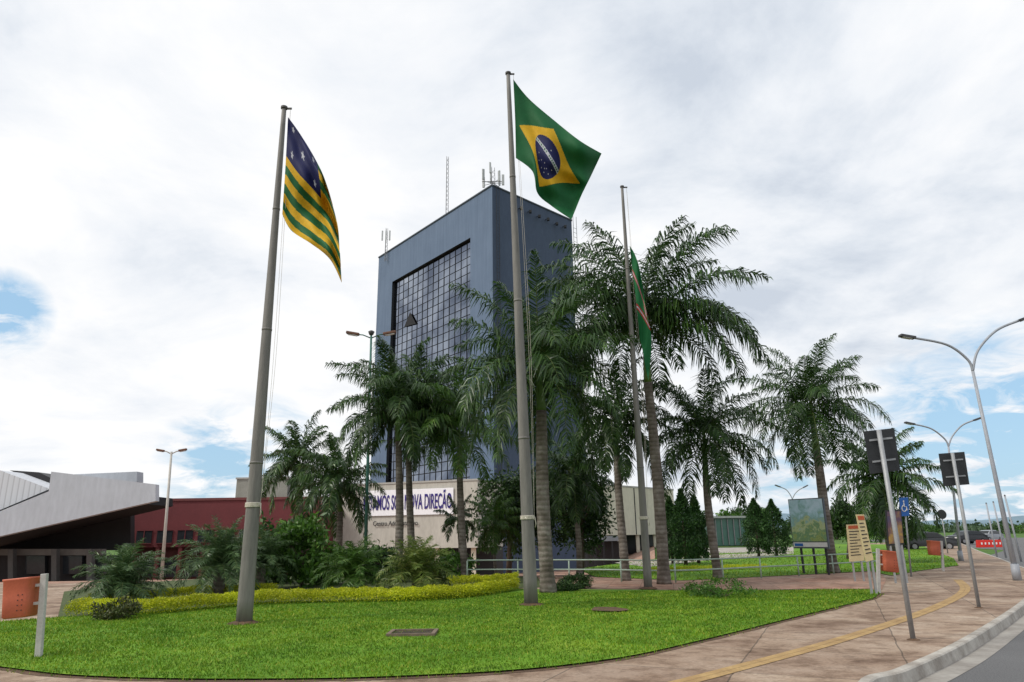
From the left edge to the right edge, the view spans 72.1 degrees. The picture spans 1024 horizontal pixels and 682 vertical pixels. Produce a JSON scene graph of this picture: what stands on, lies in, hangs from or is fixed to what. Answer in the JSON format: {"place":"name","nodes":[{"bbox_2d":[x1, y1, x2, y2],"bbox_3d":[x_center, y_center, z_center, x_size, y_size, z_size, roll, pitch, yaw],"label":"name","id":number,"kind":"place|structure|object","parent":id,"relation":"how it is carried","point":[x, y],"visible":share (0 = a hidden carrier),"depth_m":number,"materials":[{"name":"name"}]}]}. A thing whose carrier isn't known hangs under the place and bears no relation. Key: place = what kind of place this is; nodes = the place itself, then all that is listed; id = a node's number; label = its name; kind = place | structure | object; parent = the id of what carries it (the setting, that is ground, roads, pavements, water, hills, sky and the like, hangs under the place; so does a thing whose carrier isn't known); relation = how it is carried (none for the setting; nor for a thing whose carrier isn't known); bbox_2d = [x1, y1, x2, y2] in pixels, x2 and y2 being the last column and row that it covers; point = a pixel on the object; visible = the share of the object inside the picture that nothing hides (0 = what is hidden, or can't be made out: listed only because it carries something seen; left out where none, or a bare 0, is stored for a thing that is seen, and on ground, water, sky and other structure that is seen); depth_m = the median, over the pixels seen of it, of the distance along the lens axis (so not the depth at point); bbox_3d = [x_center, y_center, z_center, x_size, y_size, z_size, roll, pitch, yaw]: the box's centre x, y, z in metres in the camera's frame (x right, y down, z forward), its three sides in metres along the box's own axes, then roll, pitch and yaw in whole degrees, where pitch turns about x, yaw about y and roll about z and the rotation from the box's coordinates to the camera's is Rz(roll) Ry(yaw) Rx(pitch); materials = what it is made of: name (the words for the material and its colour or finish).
{"place":"outdoors","nodes":[
{"label":"outdoors","id":0,"kind":"place"},
{"bbox_2d":[235,477,296,497],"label":"block","id":1,"kind":"structure","parent":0,"point":[242,487],"depth_m":78.56,"materials":[{"name":"concrete"}]},
{"bbox_2d":[0,546,654,583],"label":"plaza","id":2,"kind":"structure","parent":0,"point":[564,573],"depth_m":56.11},
{"bbox_2d":[0,470,172,581],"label":"angular pavilion","id":3,"kind":"structure","parent":2,"relation":"on","point":[56,526],"depth_m":48.69,"materials":[{"name":"paint"}]},
{"bbox_2d":[26,556,47,573],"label":"window","id":4,"kind":"structure","parent":3,"relation":"in","point":[34,564],"depth_m":48.68,"materials":[{"name":"black glass"}]},
{"bbox_2d":[63,556,83,573],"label":"window","id":5,"kind":"structure","parent":3,"relation":"in","point":[69,562],"depth_m":48.68,"materials":[{"name":"black glass"}]},
{"bbox_2d":[156,448,186,579],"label":"lamp post","id":6,"kind":"object","parent":2,"relation":"on","point":[166,510],"visible":0.98,"depth_m":45.84,"materials":[{"name":"grey metal"}]},
{"bbox_2d":[131,497,345,579],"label":"red building","id":7,"kind":"structure","parent":2,"relation":"on","point":[182,513],"depth_m":60.16,"materials":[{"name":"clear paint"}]},
{"bbox_2d":[135,530,152,543],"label":"window","id":8,"kind":"structure","parent":7,"relation":"in","point":[146,534],"depth_m":59.79,"materials":[{"name":"black glass"}]},
{"bbox_2d":[155,530,172,543],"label":"window","id":9,"kind":"structure","parent":7,"relation":"in","point":[159,540],"depth_m":59.76,"materials":[{"name":"black glass"}]},
{"bbox_2d":[163,560,182,576],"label":"window","id":10,"kind":"structure","parent":7,"relation":"in","point":[167,565],"depth_m":59.52,"materials":[{"name":"black glass"}]},
{"bbox_2d":[177,529,193,543],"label":"window","id":11,"kind":"structure","parent":7,"relation":"in","point":[187,534],"depth_m":59.80,"materials":[{"name":"black glass"}]},
{"bbox_2d":[248,409,344,523],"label":"royal palm","id":12,"kind":"object","parent":2,"relation":"on","point":[286,465],"visible":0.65,"depth_m":37.12,"materials":[{"name":"green plant"}]},
{"bbox_2d":[283,432,387,558],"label":"royal palm","id":13,"kind":"object","parent":2,"relation":"on","point":[325,492],"visible":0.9,"depth_m":32.96,"materials":[{"name":"green plant"}]},
{"bbox_2d":[346,330,395,550],"bbox_3d":[-6.792,5.017,32.873,2.441,11.472,0.320,-1,-15,0],"label":"lamp post","id":14,"kind":"object","parent":2,"relation":"on","point":[371,333],"visible":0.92,"depth_m":32.67,"materials":[{"name":"grey metal"}]},
{"bbox_2d":[333,479,502,574],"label":"entrance block","id":15,"kind":"structure","parent":2,"relation":"on","point":[381,529],"depth_m":61.52,"materials":[{"name":"concrete"}]},
{"bbox_2d":[363,488,453,515],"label":"banner","id":16,"kind":"object","parent":15,"relation":"attached to","point":[429,501],"visible":0.62,"depth_m":61.24,"materials":[{"name":"white fabric"}]},
{"bbox_2d":[370,184,586,573],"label":"office tower","id":17,"kind":"structure","parent":2,"relation":"on","point":[468,243],"depth_m":80.89,"materials":[{"name":"blue paint"}]},
{"bbox_2d":[482,162,503,187],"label":"antenna cluster","id":18,"kind":"object","parent":17,"relation":"on","point":[499,181],"visible":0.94,"depth_m":78.46,"materials":[{"name":"metal"}]},
{"bbox_2d":[467,490,521,573],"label":"palm","id":19,"kind":"object","parent":2,"relation":"on","point":[488,517],"visible":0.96,"depth_m":29.78,"materials":[{"name":"green plant"}]},
{"bbox_2d":[469,464,537,573],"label":"broadleaf tree","id":20,"kind":"object","parent":2,"relation":"on","point":[511,486],"visible":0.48,"depth_m":31.67,"materials":[{"name":"green plant"}]},
{"bbox_2d":[516,459,571,554],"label":"broadleaf tree","id":21,"kind":"object","parent":2,"relation":"on","point":[554,533],"visible":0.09,"depth_m":32.43,"materials":[{"name":"green plant"}]},
{"bbox_2d":[530,428,614,574],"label":"palm","id":22,"kind":"object","parent":2,"relation":"on","point":[575,483],"visible":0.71,"depth_m":28.83,"materials":[{"name":"green plant"}]},
{"bbox_2d":[584,536,619,567],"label":"entrance canopy","id":23,"kind":"object","parent":2,"relation":"on","point":[610,544],"visible":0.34,"depth_m":60.36,"materials":[{"name":"grey concrete"}]},
{"bbox_2d":[597,484,673,554],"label":"cream wing","id":24,"kind":"structure","parent":2,"relation":"on","point":[630,494],"depth_m":90.16,"materials":[{"name":"beige paint"}]},
{"bbox_2d":[0,588,883,681],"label":"lawn","id":25,"kind":"structure","parent":0,"point":[519,590],"depth_m":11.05,"materials":[{"name":"green plant"}]},
{"bbox_2d":[1,573,48,656],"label":"litter bin","id":26,"kind":"object","parent":25,"relation":"on","point":[24,597],"visible":0.95,"depth_m":10.10,"materials":[{"name":"orange plastic"}]},
{"bbox_2d":[87,593,142,620],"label":"bush","id":27,"kind":"object","parent":25,"relation":"on","point":[128,608],"visible":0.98,"depth_m":14.59,"materials":[{"name":"green plant"}]},
{"bbox_2d":[227,105,291,624],"bbox_3d":[-5.264,-0.037,15.135,0.631,11.454,0.589,-11,-18,32],"label":"flagpole","id":28,"kind":"object","parent":25,"relation":"on","point":[245,604],"visible":1,"depth_m":14.53,"materials":[{"name":"grey metal"}]},
{"bbox_2d":[282,118,341,281],"bbox_3d":[-4.271,-3.283,15.896,1.767,4.164,0.764,-9,-17,27],"label":"state flag","id":29,"kind":"object","parent":28,"relation":"hanging from","point":[308,214],"visible":1,"depth_m":15.91,"materials":[{"name":"fabric"}]},
{"bbox_2d":[64,577,519,615],"bbox_3d":[-4.389,6.413,17.819,11.911,0.422,2.501,8,-18,-29],"label":"hedge","id":30,"kind":"object","parent":25,"relation":"on","point":[368,592],"visible":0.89,"depth_m":17.62,"materials":[{"name":"yellow plant"}]},
{"bbox_2d":[386,628,438,636],"bbox_3d":[-1.663,4.891,11.806,0.800,0.046,0.620,-1,-15,0],"label":"drain chamber","id":31,"kind":"object","parent":25,"relation":"on","point":[425,632],"visible":0.95,"depth_m":11.78,"materials":[{"name":"concrete"}]},
{"bbox_2d":[505,71,542,605],"bbox_3d":[0.340,-0.777,18.313,0.706,14.423,0.622,-13,-20,37],"label":"flagpole","id":32,"kind":"object","parent":25,"relation":"on","point":[527,518],"visible":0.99,"depth_m":17.54,"materials":[{"name":"grey metal"}]},
{"bbox_2d":[513,80,601,218],"bbox_3d":[1.288,-5.326,19.576,2.444,4.449,0.822,-1,-15,0],"label":"national flag","id":33,"kind":"object","parent":32,"relation":"attached to","point":[557,159],"visible":1,"depth_m":19.41,"materials":[{"name":"green fabric"}]},
{"bbox_2d":[440,249,639,592],"bbox_3d":[0.852,2.227,20.862,6.109,9.992,6.714,-1,-15,0],"label":"royal palm","id":34,"kind":"object","parent":25,"relation":"on","point":[544,350],"visible":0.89,"depth_m":20.89,"materials":[{"name":"green plant"}]},
{"bbox_2d":[556,579,583,590],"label":"bush","id":35,"kind":"object","parent":25,"relation":"on","point":[565,585],"visible":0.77,"depth_m":20.34,"materials":[{"name":"green plant"}]},
{"bbox_2d":[678,580,725,593],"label":"bush","id":36,"kind":"object","parent":25,"relation":"on","point":[687,588],"visible":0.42,"depth_m":18.65,"materials":[{"name":"green plant"}]},
{"bbox_2d":[688,575,761,597],"bbox_3d":[5.387,6.284,17.887,1.947,0.673,1.472,-1,-15,0],"label":"bush","id":37,"kind":"object","parent":25,"relation":"on","point":[719,593],"visible":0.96,"depth_m":17.72,"materials":[{"name":"green plant"}]},
{"bbox_2d":[855,514,877,593],"bbox_3d":[9.165,5.505,18.180,0.281,1.996,0.063,-1,-15,0],"label":"notice board","id":38,"kind":"object","parent":25,"relation":"on","point":[864,537],"visible":0.94,"depth_m":18.20,"materials":[{"name":"wood"}]},
{"bbox_2d":[0,543,1023,681],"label":"sidewalk","id":39,"kind":"structure","parent":0,"point":[1000,591],"depth_m":10.51,"materials":[{"name":"beige concrete"}]},
{"bbox_2d":[58,576,539,616],"bbox_3d":[-6.872,8.148,23.248,15.762,0.001,16.666,-1,-15,0],"label":"planting bed","id":40,"kind":"object","parent":39,"relation":"on","point":[66,598],"visible":0.2,"depth_m":23.14,"materials":[{"name":"soil"}]},
{"bbox_2d":[68,538,176,605],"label":"date palm","id":41,"kind":"object","parent":40,"relation":"on","point":[123,580],"visible":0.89,"depth_m":18.33,"materials":[{"name":"green plant"}]},
{"bbox_2d":[86,583,278,598],"bbox_3d":[-9.154,7.055,19.829,5.311,0.368,1.278,11,-19,-37],"label":"hedge","id":42,"kind":"object","parent":40,"relation":"on","point":[189,591],"visible":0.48,"depth_m":19.87,"materials":[{"name":"yellow plant"}]},
{"bbox_2d":[161,515,273,594],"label":"date palm","id":43,"kind":"object","parent":40,"relation":"on","point":[219,559],"visible":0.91,"depth_m":20.21,"materials":[{"name":"green plant"}]},
{"bbox_2d":[227,521,302,587],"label":"date palm","id":44,"kind":"object","parent":40,"relation":"on","point":[269,544],"visible":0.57,"depth_m":22.83,"materials":[{"name":"green plant"}]},
{"bbox_2d":[259,509,298,583],"bbox_3d":[-8.772,7.732,25.900,2.373,2.981,2.093,-1,-15,0],"label":"shrub","id":45,"kind":"object","parent":40,"relation":"on","point":[275,577],"visible":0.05,"depth_m":25.66,"materials":[{"name":"green plant"}]},
{"bbox_2d":[265,509,345,587],"bbox_3d":[-7.054,7.168,24.011,2.783,2.782,2.436,-1,-15,0],"label":"shrub","id":46,"kind":"object","parent":40,"relation":"on","point":[312,537],"visible":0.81,"depth_m":23.69,"materials":[{"name":"green plant"}]},
{"bbox_2d":[308,544,348,584],"bbox_3d":[-6.448,7.939,24.821,1.915,1.723,1.850,-12,-19,36],"label":"shrub","id":47,"kind":"object","parent":40,"relation":"on","point":[322,577],"visible":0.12,"depth_m":24.48,"materials":[{"name":"green plant"}]},
{"bbox_2d":[310,533,393,589],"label":"date palm","id":48,"kind":"object","parent":40,"relation":"on","point":[353,569],"visible":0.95,"depth_m":20.25,"materials":[{"name":"green plant"}]},
{"bbox_2d":[361,539,406,581],"bbox_3d":[-4.672,8.197,25.855,2.211,1.810,1.906,-1,-15,0],"label":"shrub","id":49,"kind":"object","parent":40,"relation":"on","point":[386,553],"visible":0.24,"depth_m":25.55,"materials":[{"name":"green plant"}]},
{"bbox_2d":[324,335,463,581],"bbox_3d":[-4.556,4.262,26.756,5.556,9.320,6.276,-1,-15,0],"label":"royal palm","id":50,"kind":"object","parent":40,"relation":"on","point":[387,382],"visible":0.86,"depth_m":26.47,"materials":[{"name":"green plant"}]},
{"bbox_2d":[375,534,458,597],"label":"date palm","id":51,"kind":"object","parent":40,"relation":"on","point":[418,567],"visible":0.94,"depth_m":19.30,"materials":[{"name":"green plant"}]},
{"bbox_2d":[360,343,484,577],"bbox_3d":[-3.577,4.724,28.218,5.359,9.196,5.573,3,-16,-12],"label":"royal palm","id":52,"kind":"object","parent":40,"relation":"on","point":[409,503],"visible":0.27,"depth_m":27.68,"materials":[{"name":"green plant"}]},
{"bbox_2d":[385,356,517,575],"bbox_3d":[-2.112,4.872,27.064,5.149,8.261,5.573,-11,-18,32],"label":"royal palm","id":53,"kind":"object","parent":40,"relation":"on","point":[459,466],"visible":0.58,"depth_m":26.65,"materials":[{"name":"green plant"}]},
{"bbox_2d":[434,494,474,571],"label":"palm","id":54,"kind":"object","parent":40,"relation":"on","point":[449,521],"visible":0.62,"depth_m":28.98,"materials":[{"name":"green plant"}]},
{"bbox_2d":[429,548,479,580],"bbox_3d":[-2.393,8.587,26.739,2.388,1.488,2.158,-1,-15,0],"label":"shrub","id":55,"kind":"object","parent":40,"relation":"on","point":[454,559],"visible":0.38,"depth_m":26.43,"materials":[{"name":"green plant"}]},
{"bbox_2d":[446,571,518,584],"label":"hedge","id":56,"kind":"object","parent":40,"relation":"on","point":[465,579],"visible":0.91,"depth_m":23.42,"materials":[{"name":"yellow plant"}]},
{"bbox_2d":[0,593,883,681],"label":"lawn edging","id":57,"kind":"object","parent":39,"relation":"on","point":[38,673],"visible":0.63,"depth_m":8.54,"materials":[{"name":"concrete"}]},
{"bbox_2d":[876,548,898,592],"bbox_3d":[9.906,6.092,18.583,0.560,1.127,0.316,6,-15,2],"label":"litter bin","id":58,"kind":"object","parent":57,"relation":"on","point":[887,560],"visible":0.82,"depth_m":18.54,"materials":[{"name":"orange plastic"}]},
{"bbox_2d":[620,185,656,589],"bbox_3d":[3.909,0.982,22.498,0.561,13.151,0.560,-1,-15,0],"label":"flagpole","id":59,"kind":"object","parent":39,"relation":"on","point":[646,560],"visible":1,"depth_m":21.87,"materials":[{"name":"grey metal"}]},
{"bbox_2d":[630,247,651,378],"bbox_3d":[4.216,-0.974,22.895,0.503,4.602,0.216,-4,-16,11],"label":"city flag","id":60,"kind":"object","parent":59,"relation":"hanging from","point":[645,333],"visible":1,"depth_m":22.85,"materials":[{"name":"green fabric"}]},
{"bbox_2d":[669,579,970,681],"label":"tactile strip","id":61,"kind":"object","parent":39,"relation":"on","point":[963,585],"visible":0.98,"depth_m":10.21,"materials":[{"name":"yellow concrete"}]},
{"bbox_2d":[864,428,919,640],"bbox_3d":[6.016,2.945,10.996,0.498,3.200,0.215,-1,-15,0],"label":"road sign","id":62,"kind":"object","parent":39,"relation":"on","point":[882,451],"visible":1,"depth_m":11.32,"materials":[{"name":"metal"}]},
{"bbox_2d":[885,509,907,582],"bbox_3d":[12.073,6.420,22.069,0.578,2.217,0.068,-1,-15,0],"label":"poster stand","id":63,"kind":"object","parent":39,"relation":"on","point":[890,536],"visible":0.77,"depth_m":22.14,"materials":[{"name":"metal"}]},
{"bbox_2d":[899,496,911,576],"bbox_3d":[14.072,6.921,24.982,0.383,2.748,0.110,-1,-15,0],"label":"parking sign","id":64,"kind":"object","parent":39,"relation":"on","point":[904,504],"visible":0.98,"depth_m":25.17,"materials":[{"name":"metal"}]},
{"bbox_2d":[926,540,944,570],"bbox_3d":[16.656,8.426,27.651,0.570,1.150,0.322,5,-15,2],"label":"litter bin","id":65,"kind":"object","parent":39,"relation":"on","point":[934,547],"visible":1,"depth_m":27.61,"materials":[{"name":"orange plastic"}]},
{"bbox_2d":[904,417,980,560],"bbox_3d":[23.413,7.726,37.197,4.200,7.439,0.255,-1,-15,0],"label":"street lamp","id":66,"kind":"object","parent":39,"relation":"on","point":[960,555],"visible":0.96,"depth_m":36.94,"materials":[{"name":"grey metal"}]},
{"bbox_2d":[939,452,982,607],"bbox_3d":[9.787,4.008,15.136,0.587,3.248,0.212,-1,-15,0],"label":"road sign","id":67,"kind":"object","parent":39,"relation":"on","point":[953,466],"visible":1,"depth_m":15.48,"materials":[{"name":"metal"}]},
{"bbox_2d":[898,317,1023,580],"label":"street lamp","id":68,"kind":"object","parent":39,"relation":"on","point":[1015,571],"visible":1,"depth_m":23.27,"materials":[{"name":"grey metal"}]},
{"bbox_2d":[0,532,1023,584],"bbox_3d":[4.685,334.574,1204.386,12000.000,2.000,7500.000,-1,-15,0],"label":"ground","id":69,"kind":"structure","parent":0,"point":[989,551],"depth_m":101.48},
{"bbox_2d":[705,516,747,545],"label":"glass pavilion","id":70,"kind":"structure","parent":69,"relation":"on","point":[729,530],"depth_m":91.59,"materials":[{"name":"glass"}]},
{"bbox_2d":[751,519,1023,534],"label":"treeline","id":71,"kind":"object","parent":69,"relation":"on","point":[975,526],"visible":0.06,"depth_m":338.37,"materials":[{"name":"green plant"}]},
{"bbox_2d":[0,0,1023,520],"label":"sky","id":72,"kind":"structure","parent":0,"point":[865,158],"materials":[{"name":"white"}]},
{"bbox_2d":[616,551,793,565],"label":"walkway","id":73,"kind":"structure","parent":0,"point":[639,563],"depth_m":46.07,"materials":[{"name":"grey concrete"}]},
{"bbox_2d":[538,572,885,589],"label":"footpath","id":74,"kind":"structure","parent":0,"point":[832,581],"depth_m":22.80,"materials":[{"name":"concrete"}]},
{"bbox_2d":[559,572,595,588],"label":"bush","id":75,"kind":"object","parent":74,"relation":"on","point":[584,581],"visible":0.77,"depth_m":21.29,"materials":[{"name":"green plant"}]},
{"bbox_2d":[554,356,674,580],"bbox_3d":[3.971,4.536,25.733,4.342,8.023,4.399,4,-16,-18],"label":"royal palm","id":76,"kind":"object","parent":74,"relation":"on","point":[612,430],"visible":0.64,"depth_m":25.34,"materials":[{"name":"green plant"}]},
{"bbox_2d":[530,215,775,584],"bbox_3d":[5.020,1.693,24.492,8.829,12.817,7.734,-1,-15,0],"label":"royal palm","id":77,"kind":"object","parent":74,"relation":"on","point":[667,313],"visible":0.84,"depth_m":24.35,"materials":[{"name":"green plant"}]},
{"bbox_2d":[466,552,875,582],"bbox_3d":[6.741,8.138,25.259,16.464,0.744,3.714,2,-16,-8],"label":"railing","id":78,"kind":"object","parent":74,"relation":"on","point":[673,560],"visible":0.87,"depth_m":24.85,"materials":[{"name":"metal"}]},
{"bbox_2d":[788,498,829,574],"bbox_3d":[11.454,7.478,26.995,0.233,2.811,1.477,10,-19,-34],"label":"billboard","id":79,"kind":"object","parent":74,"relation":"on","point":[808,521],"visible":0.92,"depth_m":26.99},
{"bbox_2d":[846,524,864,580],"bbox_3d":[11.249,6.902,22.974,0.546,1.791,0.063,-1,-15,0],"label":"notice board","id":80,"kind":"object","parent":74,"relation":"on","point":[855,550],"visible":0.92,"depth_m":22.99,"materials":[{"name":"metal"}]},
{"bbox_2d":[707,547,793,552],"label":"car park","id":81,"kind":"structure","parent":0,"point":[732,550],"depth_m":61.93,"materials":[{"name":"grey asphalt"}]},
{"bbox_2d":[584,544,957,579],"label":"back lawn","id":82,"kind":"structure","parent":0,"point":[844,548],"depth_m":33.28,"materials":[{"name":"green plant"}]},
{"bbox_2d":[549,452,616,571],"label":"broadleaf tree","id":83,"kind":"object","parent":82,"relation":"on","point":[590,525],"visible":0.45,"depth_m":30.74,"materials":[{"name":"green plant"}]},
{"bbox_2d":[655,495,687,563],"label":"cypress tree","id":84,"kind":"object","parent":82,"relation":"on","point":[669,505],"visible":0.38,"depth_m":37.52,"materials":[{"name":"green plant"}]},
{"bbox_2d":[667,488,703,564],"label":"cypress tree","id":85,"kind":"object","parent":82,"relation":"on","point":[682,517],"visible":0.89,"depth_m":35.42,"materials":[{"name":"green plant"}]},
{"bbox_2d":[684,494,710,562],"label":"cypress tree","id":86,"kind":"object","parent":82,"relation":"on","point":[700,525],"visible":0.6,"depth_m":37.30,"materials":[{"name":"green plant"}]},
{"bbox_2d":[651,564,767,571],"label":"hedge","id":87,"kind":"object","parent":82,"relation":"on","point":[701,567],"visible":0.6,"depth_m":30.18,"materials":[{"name":"green plant"}]},
{"bbox_2d":[641,368,784,578],"bbox_3d":[7.481,4.812,26.138,5.356,7.628,5.575,-1,-15,0],"label":"royal palm","id":88,"kind":"object","parent":82,"relation":"on","point":[701,422],"visible":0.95,"depth_m":25.95,"materials":[{"name":"green plant"}]},
{"bbox_2d":[737,497,776,555],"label":"cypress tree","id":89,"kind":"object","parent":82,"relation":"on","point":[754,514],"visible":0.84,"depth_m":46.15,"materials":[{"name":"green plant"}]},
{"bbox_2d":[757,498,792,555],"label":"cypress tree","id":90,"kind":"object","parent":82,"relation":"on","point":[771,510],"visible":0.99,"depth_m":45.00,"materials":[{"name":"green plant"}]},
{"bbox_2d":[730,333,891,572],"bbox_3d":[12.388,4.398,28.945,6.105,9.783,6.062,-1,-15,0],"label":"royal palm","id":91,"kind":"object","parent":82,"relation":"on","point":[828,405],"visible":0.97,"depth_m":28.59,"materials":[{"name":"green plant"}]},
{"bbox_2d":[830,497,870,557],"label":"broadleaf tree","id":92,"kind":"object","parent":82,"relation":"on","point":[839,527],"visible":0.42,"depth_m":40.41,"materials":[{"name":"green plant"}]},
{"bbox_2d":[823,424,957,550],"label":"royal palm","id":93,"kind":"object","parent":82,"relation":"on","point":[871,496],"visible":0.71,"depth_m":35.35,"materials":[{"name":"green plant"}]},
{"bbox_2d":[881,505,927,549],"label":"broadleaf tree","id":94,"kind":"object","parent":82,"relation":"on","point":[905,537],"visible":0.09,"depth_m":57.00,"materials":[{"name":"green plant"}]},
{"bbox_2d":[904,532,957,548],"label":"parked car","id":95,"kind":"object","parent":82,"relation":"on","point":[951,542],"visible":0.46,"depth_m":58.80,"materials":[{"name":"grey paint"}]},
{"bbox_2d":[768,513,1023,528],"bbox_3d":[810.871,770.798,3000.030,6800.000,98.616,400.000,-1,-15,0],"label":"hills","id":96,"kind":"structure","parent":0,"point":[1020,519],"depth_m":3096.27,"materials":[{"name":"green plant"}]},
{"bbox_2d":[871,538,1023,681],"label":"road","id":97,"kind":"structure","parent":0,"point":[1005,663],"depth_m":9.41,"materials":[{"name":"grey asphalt"}]},
{"bbox_2d":[858,543,1023,681],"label":"kerb","id":98,"kind":"structure","parent":97,"relation":"on","point":[921,668],"depth_m":9.54,"materials":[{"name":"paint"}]},
{"bbox_2d":[946,531,987,543],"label":"parked car","id":99,"kind":"object","parent":97,"relation":"on","point":[975,535],"visible":0.57,"depth_m":80.15,"materials":[{"name":"black paint"}]},
{"bbox_2d":[916,544,1023,681],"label":"gutter","id":100,"kind":"object","parent":97,"relation":"on","point":[989,648],"visible":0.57,"depth_m":9.98,"materials":[{"name":"concrete"}]},
{"bbox_2d":[976,540,1001,547],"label":"road barrier","id":101,"kind":"object","parent":97,"relation":"on","point":[984,543],"visible":0.87,"depth_m":61.22,"materials":[{"name":"red plastic"}]},
{"bbox_2d":[979,530,1003,539],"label":"parked car","id":102,"kind":"object","parent":97,"relation":"on","point":[996,533],"visible":0.41,"depth_m":91.82,"materials":[{"name":"silver metal"}]},
{"bbox_2d":[1004,495,1022,561],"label":"thin pole","id":103,"kind":"object","parent":97,"relation":"on","point":[1015,538],"visible":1,"depth_m":34.65,"materials":[{"name":"grey metal"}]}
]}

